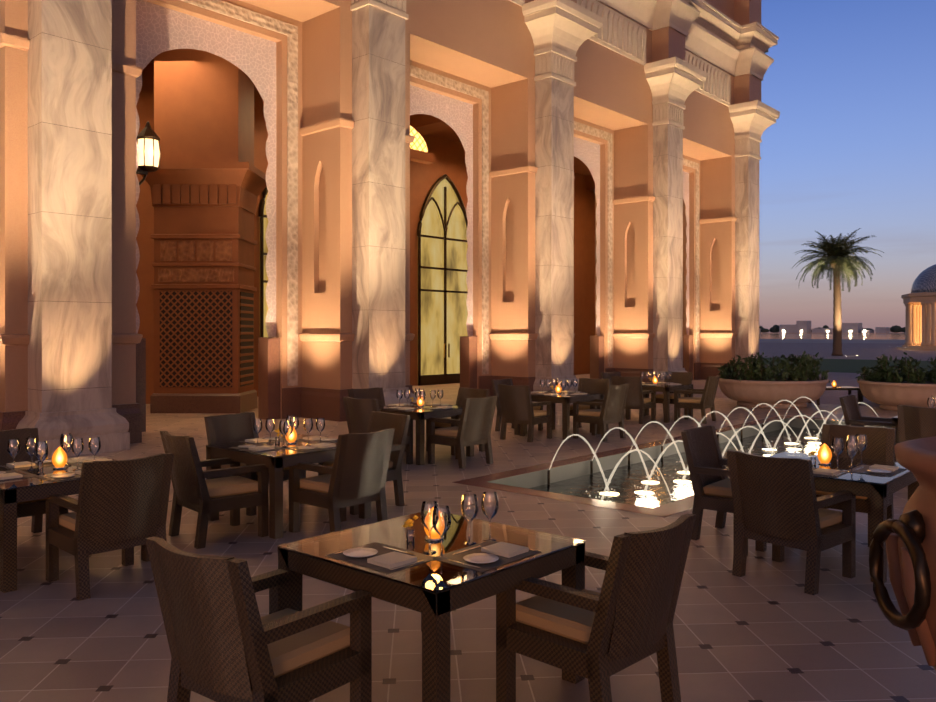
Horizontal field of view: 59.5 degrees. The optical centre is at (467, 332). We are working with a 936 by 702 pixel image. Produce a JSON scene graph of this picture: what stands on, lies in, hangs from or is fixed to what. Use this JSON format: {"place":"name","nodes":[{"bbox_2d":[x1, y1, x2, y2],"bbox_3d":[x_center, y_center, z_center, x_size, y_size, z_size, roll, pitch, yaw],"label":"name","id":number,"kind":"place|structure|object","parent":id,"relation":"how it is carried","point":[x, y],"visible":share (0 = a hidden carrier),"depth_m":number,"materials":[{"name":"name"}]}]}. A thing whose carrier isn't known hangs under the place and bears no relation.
{"place":"outdoors","nodes":[
{"label":"outdoors","id":0,"kind":"place"},
{"bbox_2d":[136,0,688,336],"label":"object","id":1,"kind":"object","parent":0,"point":[160,29],"visible":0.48,"depth_m":17.57,"materials":[{"name":"beige stone"}]},
{"bbox_2d":[0,383,935,701],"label":"terrace","id":2,"kind":"structure","parent":0,"point":[766,629],"depth_m":5.47,"materials":[{"name":"tile"}]},
{"bbox_2d":[0,428,67,532],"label":"chair","id":3,"kind":"object","parent":2,"relation":"on","point":[35,510],"visible":0.31,"depth_m":7.54,"materials":[{"name":"wicker"}]},
{"bbox_2d":[0,455,149,592],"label":"table","id":4,"kind":"object","parent":2,"relation":"on","point":[13,493],"visible":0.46,"depth_m":5.92,"materials":[{"name":"wicker"}]},
{"bbox_2d":[0,433,112,481],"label":"tableware","id":5,"kind":"object","parent":4,"relation":"on","point":[59,459],"visible":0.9,"depth_m":6.65,"materials":[{"name":"clear glass"}]},
{"bbox_2d":[46,453,173,600],"bbox_3d":[-2.659,1.376,6.093,0.796,0.965,0.640,0,0,44],"label":"chair","id":6,"kind":"object","parent":2,"relation":"on","point":[120,504],"visible":0.96,"depth_m":5.86,"materials":[{"name":"wicker"}]},
{"bbox_2d":[137,49,266,412],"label":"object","id":7,"kind":"object","parent":2,"relation":"on","point":[206,181],"visible":0.94,"depth_m":18.82,"materials":[{"name":"brown wood"}]},
{"bbox_2d":[160,431,268,548],"bbox_3d":[-2.329,1.376,7.443,0.796,0.965,0.640,0,0,-42],"label":"chair","id":8,"kind":"object","parent":2,"relation":"on","point":[235,492],"visible":0.9,"depth_m":7.26,"materials":[{"name":"wicker"}]},
{"bbox_2d":[204,412,288,515],"bbox_3d":[-2.337,1.376,8.773,0.796,0.965,0.640,0,0,35],"label":"chair","id":9,"kind":"object","parent":2,"relation":"on","point":[229,428],"visible":0.31,"depth_m":8.88,"materials":[{"name":"wicker"}]},
{"bbox_2d":[145,536,371,701],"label":"chair","id":10,"kind":"object","parent":2,"relation":"on","point":[227,642],"visible":1,"depth_m":3.46,"materials":[{"name":"wicker"}]},
{"bbox_2d":[206,434,370,538],"bbox_3d":[-1.782,1.487,8.163,1.158,0.743,1.158,0,0,42],"label":"table","id":11,"kind":"object","parent":2,"relation":"on","point":[275,462],"visible":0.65,"depth_m":7.60,"materials":[{"name":"wood"}]},
{"bbox_2d":[229,415,337,451],"bbox_3d":[-1.782,0.988,8.163,1.080,0.255,1.080,0,0,42],"label":"tableware","id":12,"kind":"object","parent":11,"relation":"on","point":[320,441],"visible":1,"depth_m":8.17,"materials":[{"name":"clear glass"}]},
{"bbox_2d":[289,428,394,532],"bbox_3d":[-1.158,1.376,7.617,0.796,0.965,0.640,0,0,41],"label":"chair","id":13,"kind":"object","parent":2,"relation":"on","point":[356,474],"visible":0.96,"depth_m":7.42,"materials":[{"name":"wicker"}]},
{"bbox_2d":[318,411,409,514],"bbox_3d":[-1.097,1.376,8.831,0.796,0.965,0.640,0,0,-44],"label":"chair","id":14,"kind":"object","parent":2,"relation":"on","point":[379,421],"visible":0.48,"depth_m":8.79,"materials":[{"name":"wicker"}]},
{"bbox_2d":[136,58,594,403],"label":"loggia walls","id":15,"kind":"structure","parent":2,"relation":"on","point":[442,142],"depth_m":28.46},
{"bbox_2d":[258,174,467,385],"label":"loggia windows","id":16,"kind":"structure","parent":15,"relation":"in","point":[442,270],"depth_m":29.37,"materials":[{"name":"yellow glass"}]},
{"bbox_2d":[410,126,434,163],"bbox_3d":[2.034,-5.341,27.003,0.300,1.000,16.500,0,0,42],"label":"loggia transom lattice","id":17,"kind":"object","parent":15,"relation":"attached to","point":[419,153],"visible":0.06,"depth_m":22.96,"materials":[{"name":"yellow glass"}]},
{"bbox_2d":[348,387,405,451],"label":"chair","id":18,"kind":"object","parent":2,"relation":"on","point":[372,393],"visible":0.25,"depth_m":13.18,"materials":[{"name":"wicker"}]},
{"bbox_2d":[343,397,412,464],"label":"chair","id":19,"kind":"object","parent":2,"relation":"on","point":[358,412],"visible":0.4,"depth_m":11.25,"materials":[{"name":"wicker"}]},
{"bbox_2d":[0,0,760,418],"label":"building wall","id":20,"kind":"structure","parent":2,"relation":"on","point":[484,44],"depth_m":22.04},
{"bbox_2d":[0,0,135,411],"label":"pilaster","id":21,"kind":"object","parent":20,"relation":"on","point":[14,210],"visible":0.4,"depth_m":12.50,"materials":[{"name":"stone plaster"}]},
{"bbox_2d":[136,122,160,185],"bbox_3d":[-6.352,-3.268,15.535,0.486,1.591,1.080,0,0,42],"label":"wall lantern","id":22,"kind":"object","parent":20,"relation":"attached to","point":[148,140],"depth_m":15.61,"materials":[{"name":"white glass"}]},
{"bbox_2d":[302,7,409,389],"bbox_3d":[-2.627,-2.471,18.434,1.690,8.660,2.030,0,0,42],"label":"pilaster","id":23,"kind":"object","parent":20,"relation":"on","point":[326,184],"visible":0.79,"depth_m":17.46,"materials":[{"name":"marble"}]},
{"bbox_2d":[0,363,733,443],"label":"wall base","id":24,"kind":"object","parent":20,"relation":"attached to","point":[313,403],"visible":0.23,"depth_m":17.59,"materials":[{"name":"brown stone"}]},
{"bbox_2d":[136,335,692,431],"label":"pilaster bases","id":25,"kind":"object","parent":20,"relation":"attached to","point":[269,377],"visible":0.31,"depth_m":17.54,"materials":[{"name":"beige stone"}]},
{"bbox_2d":[180,0,698,385],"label":"facade carved frames","id":26,"kind":"structure","parent":20,"relation":"attached to","point":[290,31],"depth_m":17.84,"materials":[{"name":"beige stone"}]},
{"bbox_2d":[491,79,534,376],"bbox_3d":[1.651,-2.471,23.261,1.690,8.660,2.030,0,0,42],"label":"pilaster","id":27,"kind":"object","parent":20,"relation":"on","point":[512,218],"visible":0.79,"depth_m":22.29,"materials":[{"name":"painted plaster"}]},
{"bbox_2d":[350,0,779,159],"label":"column capitals","id":28,"kind":"object","parent":20,"relation":"attached to","point":[561,31],"depth_m":26.66,"materials":[{"name":"beige stone"}]},
{"bbox_2d":[614,124,652,368],"bbox_3d":[5.929,-2.471,28.088,1.690,8.660,2.030,0,0,42],"label":"pilaster","id":29,"kind":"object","parent":20,"relation":"on","point":[633,240],"visible":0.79,"depth_m":27.13,"materials":[{"name":"painted plaster"}]},
{"bbox_2d":[700,156,734,362],"bbox_3d":[10.207,-2.471,32.915,1.690,8.660,2.030,0,0,42],"label":"pilaster","id":30,"kind":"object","parent":20,"relation":"on","point":[717,255],"visible":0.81,"depth_m":32.00,"materials":[{"name":"plaster"}]},
{"bbox_2d":[16,0,760,458],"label":"columns","id":31,"kind":"structure","parent":2,"relation":"on","point":[70,218],"depth_m":17.09,"materials":[{"name":"beige stone"}]},
{"bbox_2d":[379,403,473,464],"bbox_3d":[-0.716,1.487,12.230,1.158,0.743,1.158,0,0,42],"label":"table","id":32,"kind":"object","parent":2,"relation":"on","point":[420,416],"visible":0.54,"depth_m":11.56,"materials":[{"name":"wood"}]},
{"bbox_2d":[383,388,455,410],"bbox_3d":[-0.716,0.988,12.230,1.080,0.255,1.080,0,0,42],"label":"tableware","id":33,"kind":"object","parent":32,"relation":"on","point":[420,397],"visible":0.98,"depth_m":12.24,"materials":[{"name":"clear glass"}]},
{"bbox_2d":[277,510,585,701],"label":"table","id":34,"kind":"object","parent":2,"relation":"on","point":[434,593],"visible":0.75,"depth_m":4.04,"materials":[{"name":"wicker"}]},
{"bbox_2d":[325,491,540,573],"bbox_3d":[-0.152,0.988,4.145,0.770,0.255,0.828,0,0,42],"label":"tableware","id":35,"kind":"object","parent":34,"relation":"on","point":[481,557],"visible":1,"depth_m":4.09,"materials":[{"name":"clear glass"}]},
{"bbox_2d":[426,388,488,455],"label":"chair","id":36,"kind":"object","parent":2,"relation":"on","point":[463,394],"visible":0.27,"depth_m":12.89,"materials":[{"name":"wicker"}]},
{"bbox_2d":[428,396,496,468],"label":"chair","id":37,"kind":"object","parent":2,"relation":"on","point":[473,421],"visible":0.96,"depth_m":11.36,"materials":[{"name":"wicker"}]},
{"bbox_2d":[491,378,542,433],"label":"chair","id":38,"kind":"object","parent":2,"relation":"on","point":[507,381],"visible":0.42,"depth_m":15.38,"materials":[{"name":"wicker"}]},
{"bbox_2d":[497,384,551,442],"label":"chair","id":39,"kind":"object","parent":2,"relation":"on","point":[517,405],"visible":0.94,"depth_m":14.01,"materials":[{"name":"wicker"}]},
{"bbox_2d":[514,390,602,439],"bbox_3d":[1.652,1.487,14.902,1.158,0.743,1.158,0,0,42],"label":"table","id":40,"kind":"object","parent":2,"relation":"on","point":[566,400],"visible":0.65,"depth_m":14.40,"materials":[{"name":"wood"}]},
{"bbox_2d":[531,379,589,395],"bbox_3d":[1.652,0.988,14.902,1.080,0.255,1.080,0,0,42],"label":"tableware","id":41,"kind":"object","parent":40,"relation":"on","point":[558,388],"visible":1,"depth_m":14.91,"materials":[{"name":"clear glass"}]},
{"bbox_2d":[562,378,609,432],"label":"chair","id":42,"kind":"object","parent":2,"relation":"on","point":[588,385],"visible":0.23,"depth_m":15.84,"materials":[{"name":"wicker"}]},
{"bbox_2d":[496,513,695,701],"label":"chair","id":43,"kind":"object","parent":2,"relation":"on","point":[622,619],"visible":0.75,"depth_m":3.85,"materials":[{"name":"wicker"}]},
{"bbox_2d":[573,384,629,441],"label":"chair","id":44,"kind":"object","parent":2,"relation":"on","point":[612,403],"visible":0.98,"depth_m":14.13,"materials":[{"name":"wicker"}]},
{"bbox_2d":[601,372,645,417],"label":"chair","id":45,"kind":"object","parent":2,"relation":"on","point":[606,375],"visible":0.21,"depth_m":18.39,"materials":[{"name":"wicker"}]},
{"bbox_2d":[611,376,655,423],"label":"chair","id":46,"kind":"object","parent":2,"relation":"on","point":[635,399],"visible":0.71,"depth_m":16.68,"materials":[{"name":"wicker"}]},
{"bbox_2d":[623,382,692,422],"bbox_3d":[4.039,1.487,17.596,1.158,0.743,1.158,0,0,42],"label":"table","id":47,"kind":"object","parent":2,"relation":"on","point":[666,389],"visible":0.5,"depth_m":16.96,"materials":[{"name":"wood"}]},
{"bbox_2d":[640,372,682,385],"bbox_3d":[4.039,0.988,17.596,1.080,0.255,1.080,0,0,42],"label":"tableware","id":48,"kind":"object","parent":47,"relation":"on","point":[655,380],"visible":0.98,"depth_m":17.60,"materials":[{"name":"clear glass"}]},
{"bbox_2d":[453,416,891,516],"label":"fountain pool","id":49,"kind":"structure","parent":2,"relation":"in","point":[521,480],"depth_m":11.55,"materials":[{"name":"stone"}]},
{"bbox_2d":[528,427,821,507],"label":"pool water","id":50,"kind":"structure","parent":49,"relation":"in","point":[625,480],"depth_m":11.61,"materials":[{"name":"teal liquid"}]},
{"bbox_2d":[547,397,883,501],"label":"fountain water jets","id":51,"kind":"object","parent":50,"relation":"on","point":[649,482],"visible":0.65,"depth_m":12.04,"materials":[{"name":"liquid"}]},
{"bbox_2d":[656,371,692,417],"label":"chair","id":52,"kind":"object","parent":2,"relation":"on","point":[682,377],"visible":0.25,"depth_m":18.41,"materials":[{"name":"wicker"}]},
{"bbox_2d":[674,375,719,423],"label":"chair","id":53,"kind":"object","parent":2,"relation":"on","point":[686,402],"visible":0.96,"depth_m":16.87,"materials":[{"name":"wicker"}]},
{"bbox_2d":[681,425,766,551],"bbox_3d":[2.400,1.376,7.431,0.796,0.965,0.640,0,0,40],"label":"chair","id":54,"kind":"object","parent":2,"relation":"on","point":[707,462],"visible":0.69,"depth_m":7.36,"materials":[{"name":"wicker"}]},
{"bbox_2d":[719,377,828,408],"bbox_3d":[7.695,1.514,20.770,2.660,0.690,2.660,0,0,42],"label":"planter","id":55,"kind":"object","parent":2,"relation":"on","point":[750,393],"visible":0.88,"depth_m":19.81,"materials":[{"name":"brown stone"}]},
{"bbox_2d":[717,351,829,382],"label":"planter shrubs","id":56,"kind":"object","parent":55,"relation":"in","point":[795,370],"visible":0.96,"depth_m":20.26,"materials":[{"name":"green plant"}]},
{"bbox_2d":[727,450,855,594],"bbox_3d":[2.437,1.376,6.206,0.796,0.965,0.640,0,0,-41],"label":"chair","id":57,"kind":"object","parent":2,"relation":"on","point":[778,505],"visible":1,"depth_m":6.00,"materials":[{"name":"wicker"}]},
{"bbox_2d":[733,452,918,582],"bbox_3d":[3.015,1.487,6.851,1.158,0.743,1.158,0,0,42],"label":"table","id":58,"kind":"object","parent":2,"relation":"on","point":[877,489],"visible":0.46,"depth_m":6.29,"materials":[{"name":"wicker"}]},
{"bbox_2d":[808,434,906,476],"bbox_3d":[3.048,0.988,6.654,0.770,0.255,0.828,0,0,42],"label":"tableware","id":59,"kind":"object","parent":58,"relation":"on","point":[824,454],"visible":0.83,"depth_m":6.64,"materials":[{"name":"clear glass"}]},
{"bbox_2d":[808,381,860,404],"bbox_3d":[9.475,1.550,21.196,1.100,0.617,0.600,0,0,1],"label":"lounge table","id":60,"kind":"object","parent":2,"relation":"on","point":[835,387],"visible":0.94,"depth_m":20.90,"materials":[{"name":"wood"}]},
{"bbox_2d":[816,424,895,546],"bbox_3d":[3.519,1.376,7.559,0.640,0.965,0.796,0,0,39],"label":"chair","id":61,"kind":"object","parent":2,"relation":"on","point":[880,443],"visible":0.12,"depth_m":7.70,"materials":[{"name":"wicker"}]},
{"bbox_2d":[839,395,891,426],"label":"chair","id":62,"kind":"object","parent":2,"relation":"on","point":[853,416],"visible":0.35,"depth_m":11.50,"materials":[{"name":"wicker"}]},
{"bbox_2d":[857,379,935,410],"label":"planter","id":63,"kind":"object","parent":2,"relation":"on","point":[889,396],"visible":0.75,"depth_m":18.95,"materials":[{"name":"brown stone"}]},
{"bbox_2d":[855,352,935,383],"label":"planter shrubs","id":64,"kind":"object","parent":63,"relation":"in","point":[909,372],"visible":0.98,"depth_m":19.77,"materials":[{"name":"green plant"}]},
{"bbox_2d":[869,436,935,669],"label":"urn","id":65,"kind":"object","parent":2,"relation":"on","point":[908,536],"visible":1,"depth_m":3.31,"materials":[{"name":"ceramic"}]},
{"bbox_2d":[897,405,935,442],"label":"chair","id":66,"kind":"object","parent":2,"relation":"on","point":[914,422],"visible":0.5,"depth_m":9.95,"materials":[{"name":"wicker"}]},
{"bbox_2d":[452,342,935,517],"bbox_3d":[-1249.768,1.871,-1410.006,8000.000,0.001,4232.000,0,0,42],"label":"ground","id":67,"kind":"structure","parent":0,"point":[867,351],"depth_m":65.98,"materials":[{"name":"brown stone"}]},
{"bbox_2d":[793,228,883,355],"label":"palm tree","id":68,"kind":"object","parent":67,"relation":"on","point":[839,254],"visible":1,"depth_m":65.00,"materials":[{"name":"green plant"}]},
{"bbox_2d":[897,264,935,350],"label":"pavilion","id":69,"kind":"structure","parent":67,"relation":"on","point":[919,301],"depth_m":85.03,"materials":[{"name":"beige stone"}]},
{"bbox_2d":[759,321,904,333],"bbox_3d":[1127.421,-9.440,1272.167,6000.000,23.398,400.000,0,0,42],"label":"shore","id":70,"kind":"structure","parent":0,"point":[801,327],"depth_m":1470.62,"materials":[{"name":"black"}]},
{"bbox_2d":[759,333,904,339],"bbox_3d":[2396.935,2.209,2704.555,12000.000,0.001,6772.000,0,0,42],"label":"sea","id":71,"kind":"structure","parent":0,"point":[823,336],"depth_m":428.71,"materials":[{"name":"blue liquid"}]},
{"bbox_2d":[759,339,904,343],"bbox_3d":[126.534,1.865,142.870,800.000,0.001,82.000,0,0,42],"label":"beach sand","id":72,"kind":"structure","parent":0,"point":[831,340],"depth_m":185.80,"materials":[{"name":"grey sand"}]},
{"bbox_2d":[759,0,935,332],"label":"sky","id":73,"kind":"structure","parent":0,"point":[851,145],"materials":[{"name":"blue"}]},
{"bbox_2d":[762,357,935,372],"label":"lawn grass","id":74,"kind":"structure","parent":0,"point":[843,365],"depth_m":47.35,"materials":[{"name":"green plant"}]},
{"bbox_2d":[859,366,897,403],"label":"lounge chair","id":75,"kind":"object","parent":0,"point":[861,392],"visible":0.15,"depth_m":21.86,"materials":[{"name":"wicker"}]},
{"bbox_2d":[892,416,898,461],"bbox_3d":[6.370,1.487,10.787,1.158,0.743,1.158,0,0,42],"label":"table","id":76,"kind":"object","parent":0,"point":[895,422],"visible":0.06,"depth_m":10.71,"materials":[{"name":"wood"}]},
{"bbox_2d":[927,396,935,407],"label":"wine glass","id":77,"kind":"object","parent":76,"relation":"on","point":[933,401],"visible":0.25,"depth_m":10.77,"materials":[{"name":"clear glass"}]}
]}

